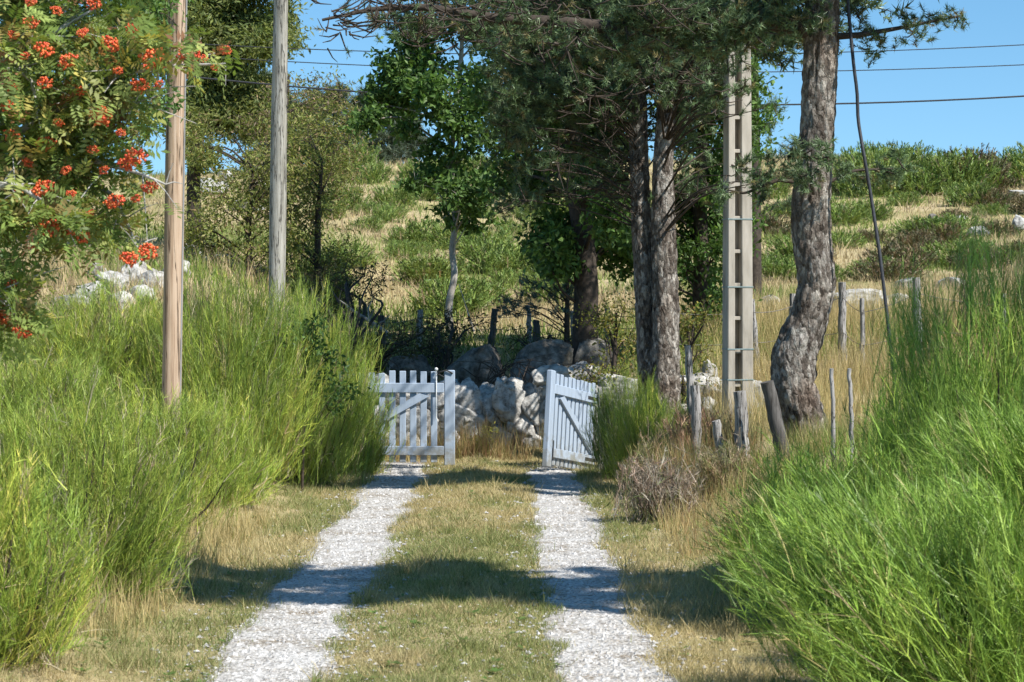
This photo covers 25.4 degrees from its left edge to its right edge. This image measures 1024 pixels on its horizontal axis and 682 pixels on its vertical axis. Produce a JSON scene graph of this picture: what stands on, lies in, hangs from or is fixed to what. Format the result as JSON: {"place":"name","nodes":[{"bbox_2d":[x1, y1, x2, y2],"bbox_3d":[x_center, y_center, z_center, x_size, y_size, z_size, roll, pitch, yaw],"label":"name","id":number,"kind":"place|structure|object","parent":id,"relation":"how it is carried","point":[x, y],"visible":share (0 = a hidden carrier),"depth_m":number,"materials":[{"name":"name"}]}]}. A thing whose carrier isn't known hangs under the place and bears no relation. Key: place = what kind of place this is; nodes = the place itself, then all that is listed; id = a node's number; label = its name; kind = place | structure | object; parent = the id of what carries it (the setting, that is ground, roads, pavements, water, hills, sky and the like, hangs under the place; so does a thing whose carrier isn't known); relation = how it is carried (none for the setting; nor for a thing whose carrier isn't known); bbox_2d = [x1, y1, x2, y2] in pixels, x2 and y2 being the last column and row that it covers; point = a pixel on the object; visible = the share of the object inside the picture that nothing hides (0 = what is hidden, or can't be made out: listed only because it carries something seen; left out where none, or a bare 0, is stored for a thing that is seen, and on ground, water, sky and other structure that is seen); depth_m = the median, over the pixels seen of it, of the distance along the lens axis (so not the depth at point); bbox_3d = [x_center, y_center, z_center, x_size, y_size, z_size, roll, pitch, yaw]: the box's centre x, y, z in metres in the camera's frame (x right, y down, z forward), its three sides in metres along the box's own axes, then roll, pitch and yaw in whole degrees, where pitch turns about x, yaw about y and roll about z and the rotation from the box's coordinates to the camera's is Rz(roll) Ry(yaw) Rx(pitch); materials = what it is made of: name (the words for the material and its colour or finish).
{"place":"outdoors","nodes":[
{"label":"outdoors","id":0,"kind":"place"},
{"bbox_2d":[0,159,1023,681],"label":"ground","id":1,"kind":"structure","parent":0,"point":[460,603],"depth_m":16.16,"materials":[{"name":"plant"}]},
{"bbox_2d":[0,366,80,536],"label":"broom bush","id":2,"kind":"object","parent":1,"relation":"on","point":[19,413],"visible":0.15,"depth_m":13.28,"materials":[{"name":"green plant"}]},
{"bbox_2d":[0,423,119,671],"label":"broom bush","id":3,"kind":"object","parent":1,"relation":"on","point":[38,598],"visible":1,"depth_m":10.24,"materials":[{"name":"green plant"}]},
{"bbox_2d":[0,332,170,472],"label":"broom bush","id":4,"kind":"object","parent":1,"relation":"on","point":[12,377],"visible":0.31,"depth_m":16.58,"materials":[{"name":"green plant"}]},
{"bbox_2d":[0,0,195,319],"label":"leafy tree","id":5,"kind":"object","parent":1,"relation":"on","point":[158,10],"visible":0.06,"depth_m":17.68,"materials":[{"name":"green plant"}]},
{"bbox_2d":[1,267,196,411],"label":"broom bush","id":6,"kind":"object","parent":1,"relation":"on","point":[75,329],"visible":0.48,"depth_m":21.27,"materials":[{"name":"green plant"}]},
{"bbox_2d":[0,359,205,606],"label":"broom bush","id":7,"kind":"object","parent":1,"relation":"on","point":[95,470],"visible":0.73,"depth_m":12.74,"materials":[{"name":"green plant"}]},
{"bbox_2d":[0,0,243,368],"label":"rowan tree","id":8,"kind":"object","parent":1,"relation":"on","point":[35,193],"visible":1,"depth_m":10.56,"materials":[{"name":"green plant"}]},
{"bbox_2d":[47,360,260,530],"bbox_3d":[-2.702,0.778,16.622,1.530,1.326,1.480,1,1,42],"label":"broom bush","id":9,"kind":"object","parent":1,"relation":"on","point":[199,442],"visible":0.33,"depth_m":16.56,"materials":[{"name":"green plant"}]},
{"bbox_2d":[162,0,186,431],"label":"utility pole","id":10,"kind":"object","parent":1,"relation":"on","point":[173,286],"visible":0.57,"depth_m":18.92,"materials":[{"name":"beige wood"}]},
{"bbox_2d":[106,0,316,245],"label":"larch tree","id":11,"kind":"object","parent":1,"relation":"on","point":[238,22],"visible":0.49,"depth_m":43.35,"materials":[{"name":"green plant"}]},
{"bbox_2d":[168,374,288,508],"bbox_3d":[-2.435,0.852,18.705,1.237,1.178,1.119,0,1,-15],"label":"broom bush","id":12,"kind":"object","parent":1,"relation":"on","point":[256,467],"visible":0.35,"depth_m":18.69,"materials":[{"name":"green plant"}]},
{"bbox_2d":[126,240,333,484],"bbox_3d":[-2.603,0.239,20.909,1.956,2.367,1.915,0,1,0],"label":"broom bush","id":13,"kind":"object","parent":1,"relation":"on","point":[209,345],"visible":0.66,"depth_m":20.71,"materials":[{"name":"green plant"}]},
{"bbox_2d":[147,101,354,283],"bbox_3d":[-4.173,-2.350,35.948,3.404,3.099,2.871,0,1,0],"label":"tall shrub","id":14,"kind":"object","parent":1,"relation":"on","point":[248,210],"visible":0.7,"depth_m":35.78,"materials":[{"name":"green plant"}]},
{"bbox_2d":[268,0,287,339],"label":"utility pole","id":15,"kind":"object","parent":1,"relation":"on","point":[278,199],"visible":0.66,"depth_m":25.90,"materials":[{"name":"grey wood"}]},
{"bbox_2d":[206,57,388,257],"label":"tall shrub","id":16,"kind":"object","parent":1,"relation":"on","point":[332,131],"visible":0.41,"depth_m":41.91,"materials":[{"name":"green plant"}]},
{"bbox_2d":[223,258,392,487],"bbox_3d":[-2.113,0.351,22.417,1.819,2.329,1.858,-1,1,-36],"label":"broom bush","id":17,"kind":"object","parent":1,"relation":"on","point":[336,440],"visible":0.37,"depth_m":22.22,"materials":[{"name":"green plant"}]},
{"bbox_2d":[254,108,364,293],"bbox_3d":[-3.368,-2.244,37.370,1.941,3.310,2.390,0,1,0],"label":"tall shrub","id":18,"kind":"object","parent":1,"relation":"on","point":[319,188],"visible":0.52,"depth_m":37.17,"materials":[{"name":"green plant"}]},
{"bbox_2d":[205,462,431,681],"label":"wheel track","id":19,"kind":"structure","parent":1,"relation":"on","point":[243,637],"depth_m":13.77,"materials":[{"name":"gravel"}]},
{"bbox_2d":[269,311,370,490],"bbox_3d":[-1.815,0.623,21.345,0.603,1.819,1.538,0,1,22],"label":"young tree","id":20,"kind":"object","parent":1,"relation":"on","point":[331,360],"visible":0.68,"depth_m":21.45,"materials":[{"name":"green plant"}]},
{"bbox_2d":[285,268,360,306],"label":"broom bush","id":21,"kind":"object","parent":1,"relation":"on","point":[332,287],"visible":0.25,"depth_m":36.17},
{"bbox_2d":[321,78,353,159],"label":"tree","id":22,"kind":"object","parent":1,"relation":"on","point":[343,96],"visible":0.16,"depth_m":98.57,"materials":[{"name":"green plant"}]},
{"bbox_2d":[290,256,402,364],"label":"undergrowth bush","id":23,"kind":"object","parent":1,"relation":"on","point":[346,290],"visible":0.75,"depth_m":31.81,"materials":[{"name":"green plant"}]},
{"bbox_2d":[321,239,380,267],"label":"broom bush","id":24,"kind":"object","parent":1,"relation":"on","point":[366,255],"visible":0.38,"depth_m":44.60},
{"bbox_2d":[325,139,383,170],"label":"broom bush","id":25,"kind":"object","parent":1,"relation":"on","point":[370,159],"visible":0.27,"depth_m":77.21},
{"bbox_2d":[313,350,406,474],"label":"broom bush","id":26,"kind":"object","parent":1,"relation":"on","point":[381,453],"visible":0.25,"depth_m":23.81,"materials":[{"name":"green plant"}]},
{"bbox_2d":[353,161,396,183],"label":"broom bush","id":27,"kind":"object","parent":1,"relation":"on","point":[372,171],"visible":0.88,"depth_m":72.50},
{"bbox_2d":[355,102,416,164],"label":"pine tree","id":28,"kind":"object","parent":1,"relation":"on","point":[390,152],"visible":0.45,"depth_m":96.62,"materials":[{"name":"green plant"}]},
{"bbox_2d":[365,204,408,223],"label":"broom bush","id":29,"kind":"object","parent":1,"relation":"on","point":[387,214],"visible":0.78,"depth_m":58.64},
{"bbox_2d":[318,315,459,378],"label":"undergrowth bush","id":30,"kind":"object","parent":1,"relation":"on","point":[390,352],"visible":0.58,"depth_m":29.75,"materials":[{"name":"green plant"}]},
{"bbox_2d":[370,184,420,205],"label":"broom bush","id":31,"kind":"object","parent":1,"relation":"on","point":[403,195],"visible":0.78,"depth_m":62.43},
{"bbox_2d":[340,367,454,464],"bbox_3d":[-1.301,0.819,24.731,1.360,1.065,0.090,0,1,2],"label":"gate leaf","id":32,"kind":"object","parent":1,"relation":"on","point":[422,388],"visible":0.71,"depth_m":24.72,"materials":[{"name":"paint"}]},
{"bbox_2d":[379,241,427,261],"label":"broom bush","id":33,"kind":"object","parent":1,"relation":"on","point":[398,248],"visible":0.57,"depth_m":48.04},
{"bbox_2d":[385,354,433,382],"bbox_3d":[-1.351,0.466,29.799,0.651,0.607,0.682,0,1,24],"label":"boulder","id":34,"kind":"object","parent":1,"relation":"on","point":[419,365],"visible":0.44,"depth_m":29.56,"materials":[{"name":"stone"}]},
{"bbox_2d":[394,216,448,243],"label":"broom bush","id":35,"kind":"object","parent":1,"relation":"on","point":[413,224],"visible":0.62,"depth_m":52.63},
{"bbox_2d":[383,249,469,286],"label":"broom bush","id":36,"kind":"object","parent":1,"relation":"on","point":[430,269],"visible":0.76,"depth_m":43.90,"materials":[{"name":"plant"}]},
{"bbox_2d":[337,0,539,334],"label":"ash tree","id":37,"kind":"object","parent":1,"relation":"on","point":[407,74],"visible":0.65,"depth_m":34.58,"materials":[{"name":"green plant"}]},
{"bbox_2d":[98,460,782,681],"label":"gravel stones","id":38,"kind":"object","parent":1,"relation":"on","point":[284,656],"visible":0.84,"depth_m":13.19,"materials":[{"name":"gravel"}]},
{"bbox_2d":[403,273,498,317],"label":"broom bush","id":39,"kind":"object","parent":1,"relation":"on","point":[440,293],"visible":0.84,"depth_m":37.58,"materials":[{"name":"plant"}]},
{"bbox_2d":[408,301,500,375],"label":"undergrowth bush","id":40,"kind":"object","parent":1,"relation":"on","point":[446,356],"visible":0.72,"depth_m":31.30,"materials":[{"name":"green plant"}]},
{"bbox_2d":[424,222,493,249],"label":"broom bush","id":41,"kind":"object","parent":1,"relation":"on","point":[440,241],"visible":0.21,"depth_m":52.16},
{"bbox_2d":[433,274,513,307],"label":"broom bush","id":42,"kind":"object","parent":1,"relation":"on","point":[497,292],"visible":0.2,"depth_m":38.88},
{"bbox_2d":[447,343,503,387],"bbox_3d":[-0.441,0.455,29.532,0.864,0.850,0.779,0,1,-11],"label":"boulder","id":43,"kind":"object","parent":1,"relation":"on","point":[484,353],"visible":0.52,"depth_m":29.23,"materials":[{"name":"stone"}]},
{"bbox_2d":[333,305,635,352],"bbox_3d":[-0.534,-0.088,32.865,6.176,0.874,0.655,0,1,-5],"label":"wire fence","id":44,"kind":"object","parent":1,"relation":"on","point":[536,328],"visible":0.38,"depth_m":32.89,"materials":[{"name":"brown wood"}]},
{"bbox_2d":[447,234,524,272],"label":"broom bush","id":45,"kind":"object","parent":1,"relation":"on","point":[488,244],"visible":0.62,"depth_m":46.33,"materials":[{"name":"plant"}]},
{"bbox_2d":[455,227,523,251],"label":"broom bush","id":46,"kind":"object","parent":1,"relation":"on","point":[484,235],"visible":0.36,"depth_m":50.84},
{"bbox_2d":[467,247,524,274],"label":"broom bush","id":47,"kind":"object","parent":1,"relation":"on","point":[488,261],"visible":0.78,"depth_m":45.91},
{"bbox_2d":[484,267,528,289],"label":"broom bush","id":48,"kind":"object","parent":1,"relation":"on","point":[498,277],"visible":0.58,"depth_m":43.47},
{"bbox_2d":[0,152,1023,412],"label":"meadow grass","id":49,"kind":"structure","parent":1,"relation":"on","point":[70,276],"depth_m":37.84,"materials":[{"name":"plant"}]},
{"bbox_2d":[1,269,1023,642],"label":"tall grass","id":50,"kind":"structure","parent":1,"relation":"on","point":[759,419],"depth_m":20.64,"materials":[{"name":"plant"}]},
{"bbox_2d":[317,364,721,448],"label":"stone wall","id":51,"kind":"structure","parent":1,"relation":"on","point":[516,400],"depth_m":26.84,"materials":[{"name":"stone"}]},
{"bbox_2d":[490,268,573,341],"bbox_3d":[0.417,-0.391,31.453,1.474,1.700,0.933,0,1,0],"label":"fir tree","id":52,"kind":"object","parent":1,"relation":"on","point":[552,295],"visible":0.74,"depth_m":31.47,"materials":[{"name":"green plant"}]},
{"bbox_2d":[494,322,571,359],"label":"undergrowth bush","id":53,"kind":"object","parent":1,"relation":"on","point":[522,344],"visible":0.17,"depth_m":31.23,"materials":[{"name":"green plant"}]},
{"bbox_2d":[510,339,573,384],"bbox_3d":[0.378,0.413,29.292,0.874,0.891,0.758,0,1,-12],"label":"boulder","id":54,"kind":"object","parent":1,"relation":"on","point":[562,350],"visible":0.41,"depth_m":29.15,"materials":[{"name":"stone"}]},
{"bbox_2d":[436,1,661,362],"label":"ash tree","id":55,"kind":"object","parent":1,"relation":"on","point":[566,248],"visible":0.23,"depth_m":29.86,"materials":[{"name":"green plant"}]},
{"bbox_2d":[512,269,606,305],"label":"broom bush","id":56,"kind":"object","parent":1,"relation":"on","point":[540,291],"visible":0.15,"depth_m":39.87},
{"bbox_2d":[542,370,597,469],"bbox_3d":[0.664,0.903,24.844,0.079,1.035,1.390,0,-7,25],"label":"gate leaf","id":57,"kind":"object","parent":1,"relation":"on","point":[573,398],"visible":0.82,"depth_m":24.68,"materials":[{"name":"paint"}]},
{"bbox_2d":[568,361,599,389],"bbox_3d":[0.730,0.705,28.208,0.512,1.057,0.510,35,5,5],"label":"boulder","id":58,"kind":"object","parent":1,"relation":"on","point":[571,368],"visible":0.09,"depth_m":28.01,"materials":[{"name":"stone"}]},
{"bbox_2d":[453,353,600,384],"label":"bramble twigs","id":59,"kind":"object","parent":58,"relation":"on","point":[504,370],"visible":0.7,"depth_m":28.04,"materials":[{"name":"brown plant"}]},
{"bbox_2d":[574,336,618,372],"bbox_3d":[1.126,0.293,29.995,0.608,0.811,0.591,0,1,4],"label":"boulder","id":60,"kind":"object","parent":1,"relation":"on","point":[583,348],"visible":0.27,"depth_m":29.78,"materials":[{"name":"stone"}]},
{"bbox_2d":[526,466,677,681],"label":"wheel track","id":61,"kind":"structure","parent":1,"relation":"on","point":[605,604],"depth_m":13.82,"materials":[{"name":"gravel"}]},
{"bbox_2d":[567,287,636,390],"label":"tall shrub","id":62,"kind":"object","parent":1,"relation":"on","point":[614,341],"visible":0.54,"depth_m":27.19,"materials":[{"name":"green plant"}]},
{"bbox_2d":[353,0,895,416],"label":"pine tree","id":63,"kind":"object","parent":1,"relation":"on","point":[656,279],"visible":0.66,"depth_m":25.73,"materials":[{"name":"green plant"}]},
{"bbox_2d":[579,357,674,479],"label":"broom bush","id":64,"kind":"object","parent":1,"relation":"on","point":[601,422],"visible":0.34,"depth_m":23.21,"materials":[{"name":"green plant"}]},
{"bbox_2d":[311,0,969,450],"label":"pine tree","id":65,"kind":"object","parent":1,"relation":"on","point":[699,32],"visible":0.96,"depth_m":19.80,"materials":[{"name":"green plant"}]},
{"bbox_2d":[596,371,687,483],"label":"broom bush","id":66,"kind":"object","parent":1,"relation":"on","point":[638,417],"visible":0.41,"depth_m":21.51,"materials":[{"name":"green plant"}]},
{"bbox_2d":[617,415,692,492],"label":"dry shrub","id":67,"kind":"object","parent":1,"relation":"on","point":[646,444],"visible":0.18,"depth_m":20.55,"materials":[{"name":"brown plant"}]},
{"bbox_2d":[603,439,714,523],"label":"dry shrub","id":68,"kind":"object","parent":1,"relation":"on","point":[671,491],"visible":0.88,"depth_m":18.26,"materials":[{"name":"brown plant"}]},
{"bbox_2d":[684,345,693,425],"bbox_3d":[1.702,0.705,21.511,0.152,1.331,0.094,0,1,0],"label":"fence stake","id":69,"kind":"object","parent":1,"relation":"on","point":[689,367],"visible":0.45,"depth_m":21.48,"materials":[{"name":"grey wood"}]},
{"bbox_2d":[600,0,789,344],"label":"leafy tree","id":70,"kind":"object","parent":1,"relation":"on","point":[701,244],"visible":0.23,"depth_m":30.87,"materials":[{"name":"green plant"}]},
{"bbox_2d":[690,385,701,464],"bbox_3d":[1.652,0.909,20.313,0.120,1.029,0.112,0,1,0],"label":"fence stake","id":71,"kind":"object","parent":1,"relation":"on","point":[696,408],"visible":0.5,"depth_m":20.27,"materials":[{"name":"grey wood"}]},
{"bbox_2d":[640,394,760,466],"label":"dry shrub","id":72,"kind":"object","parent":1,"relation":"on","point":[680,433],"visible":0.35,"depth_m":20.51,"materials":[{"name":"brown plant"}]},
{"bbox_2d":[679,295,721,396],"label":"tall shrub","id":73,"kind":"object","parent":1,"relation":"on","point":[688,323],"visible":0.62,"depth_m":26.92,"materials":[{"name":"green plant"}]},
{"bbox_2d":[673,428,759,495],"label":"dry shrub","id":74,"kind":"object","parent":1,"relation":"on","point":[706,465],"visible":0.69,"depth_m":18.60,"materials":[{"name":"brown plant"}]},
{"bbox_2d":[721,1,753,422],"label":"concrete pole","id":75,"kind":"object","parent":1,"relation":"on","point":[737,348],"visible":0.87,"depth_m":24.51,"materials":[{"name":"concrete"}]},
{"bbox_2d":[733,390,749,457],"bbox_3d":[1.988,0.836,19.613,0.158,0.821,0.137,0,1,0],"label":"fence stake","id":76,"kind":"object","parent":1,"relation":"on","point":[741,407],"visible":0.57,"depth_m":19.56,"materials":[{"name":"grey wood"}]},
{"bbox_2d":[710,0,791,298],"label":"pine tree","id":77,"kind":"object","parent":1,"relation":"on","point":[757,266],"visible":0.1,"depth_m":39.88,"materials":[{"name":"green plant"}]},
{"bbox_2d":[760,380,790,458],"bbox_3d":[2.252,0.727,19.311,0.287,0.791,0.144,0,1,0],"label":"fence stake","id":78,"kind":"object","parent":1,"relation":"on","point":[773,409],"visible":0.68,"depth_m":19.25,"materials":[{"name":"grey wood"}]},
{"bbox_2d":[762,254,796,280],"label":"broom bush","id":79,"kind":"object","parent":1,"relation":"on","point":[783,267],"visible":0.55,"depth_m":44.62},
{"bbox_2d":[761,232,838,261],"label":"broom bush","id":80,"kind":"object","parent":1,"relation":"on","point":[779,244],"visible":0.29,"depth_m":47.98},
{"bbox_2d":[674,425,965,605],"bbox_3d":[1.837,0.968,12.390,1.885,1.063,1.812,0,1,-23],"label":"broom bush","id":81,"kind":"object","parent":1,"relation":"on","point":[772,475],"visible":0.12,"depth_m":12.21,"materials":[{"name":"green plant"}]},
{"bbox_2d":[679,277,1006,370],"bbox_3d":[4.880,-0.083,28.538,6.090,1.428,0.706,0,1,5],"label":"wire fence","id":82,"kind":"object","parent":1,"relation":"on","point":[841,298],"visible":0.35,"depth_m":28.50,"materials":[{"name":"grey wood"}]},
{"bbox_2d":[831,229,869,248],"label":"broom bush","id":83,"kind":"object","parent":1,"relation":"on","point":[841,238],"visible":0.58,"depth_m":50.95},
{"bbox_2d":[831,203,872,224],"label":"broom bush","id":84,"kind":"object","parent":1,"relation":"on","point":[853,214],"visible":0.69,"depth_m":58.13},
{"bbox_2d":[711,437,1023,681],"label":"broom bush","id":85,"kind":"object","parent":1,"relation":"on","point":[859,599],"visible":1,"depth_m":9.20,"materials":[{"name":"green plant"}]},
{"bbox_2d":[841,199,899,219],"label":"broom bush","id":86,"kind":"object","parent":1,"relation":"on","point":[882,212],"visible":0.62,"depth_m":58.93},
{"bbox_2d":[846,0,896,406],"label":"stay cable","id":87,"kind":"object","parent":1,"relation":"on","point":[864,155],"visible":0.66,"depth_m":19.67,"materials":[{"name":"metal"}]},
{"bbox_2d":[831,145,927,196],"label":"broom bush","id":88,"kind":"object","parent":1,"relation":"on","point":[858,161],"visible":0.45,"depth_m":64.94,"materials":[{"name":"plant"}]},
{"bbox_2d":[846,254,930,281],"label":"broom bush","id":89,"kind":"object","parent":1,"relation":"on","point":[895,269],"visible":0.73,"depth_m":43.79,"materials":[{"name":"plant"}]},
{"bbox_2d":[858,239,941,269],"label":"broom bush","id":90,"kind":"object","parent":1,"relation":"on","point":[890,250],"visible":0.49,"depth_m":46.44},
{"bbox_2d":[883,190,927,205],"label":"broom bush","id":91,"kind":"object","parent":1,"relation":"on","point":[911,196],"visible":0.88,"depth_m":62.29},
{"bbox_2d":[882,228,946,250],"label":"broom bush","id":92,"kind":"object","parent":1,"relation":"on","point":[917,236],"visible":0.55,"depth_m":49.95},
{"bbox_2d":[820,352,1021,478],"bbox_3d":[2.897,0.617,14.807,1.795,1.223,1.726,0,1,8],"label":"broom bush","id":93,"kind":"object","parent":1,"relation":"on","point":[868,414],"visible":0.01,"depth_m":14.73,"materials":[{"name":"green plant"}]},
{"bbox_2d":[896,169,955,195],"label":"broom bush","id":94,"kind":"object","parent":1,"relation":"on","point":[922,189],"visible":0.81,"depth_m":64.97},
{"bbox_2d":[887,214,967,240],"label":"broom bush","id":95,"kind":"object","parent":1,"relation":"on","point":[902,225],"visible":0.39,"depth_m":53.00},
{"bbox_2d":[839,183,1023,524],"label":"broom bush","id":96,"kind":"object","parent":1,"relation":"on","point":[934,374],"visible":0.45,"depth_m":12.53,"materials":[{"name":"green plant"}]},
{"bbox_2d":[897,220,974,243],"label":"broom bush","id":97,"kind":"object","parent":1,"relation":"on","point":[948,233],"visible":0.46,"depth_m":52.24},
{"bbox_2d":[911,237,992,266],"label":"broom bush","id":98,"kind":"object","parent":1,"relation":"on","point":[942,248],"visible":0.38,"depth_m":47.00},
{"bbox_2d":[884,369,1023,579],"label":"broom bush","id":99,"kind":"object","parent":1,"relation":"on","point":[988,446],"visible":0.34,"depth_m":10.42,"materials":[{"name":"green plant"}]},
{"bbox_2d":[912,144,1010,193],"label":"broom bush","id":100,"kind":"object","parent":1,"relation":"on","point":[953,167],"visible":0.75,"depth_m":65.29,"materials":[{"name":"plant"}]},
{"bbox_2d":[921,142,1017,189],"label":"broom bush","id":101,"kind":"object","parent":1,"relation":"on","point":[998,162],"visible":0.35,"depth_m":66.29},
{"bbox_2d":[940,178,999,206],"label":"broom bush","id":102,"kind":"object","parent":1,"relation":"on","point":[960,195],"visible":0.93,"depth_m":61.58,"materials":[{"name":"plant"}]},
{"bbox_2d":[965,185,1016,206],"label":"broom bush","id":103,"kind":"object","parent":1,"relation":"on","point":[1003,197],"visible":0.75,"depth_m":61.39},
{"bbox_2d":[983,141,1023,187],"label":"broom bush","id":104,"kind":"object","parent":1,"relation":"on","point":[1017,165],"visible":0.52,"depth_m":67.79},
{"bbox_2d":[0,0,1023,176],"label":"sky","id":105,"kind":"structure","parent":0,"point":[998,122],"materials":[{"name":"blue"}]},
{"bbox_2d":[156,72,1023,104],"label":"power line","id":106,"kind":"object","parent":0,"point":[776,104],"visible":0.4,"depth_m":39.94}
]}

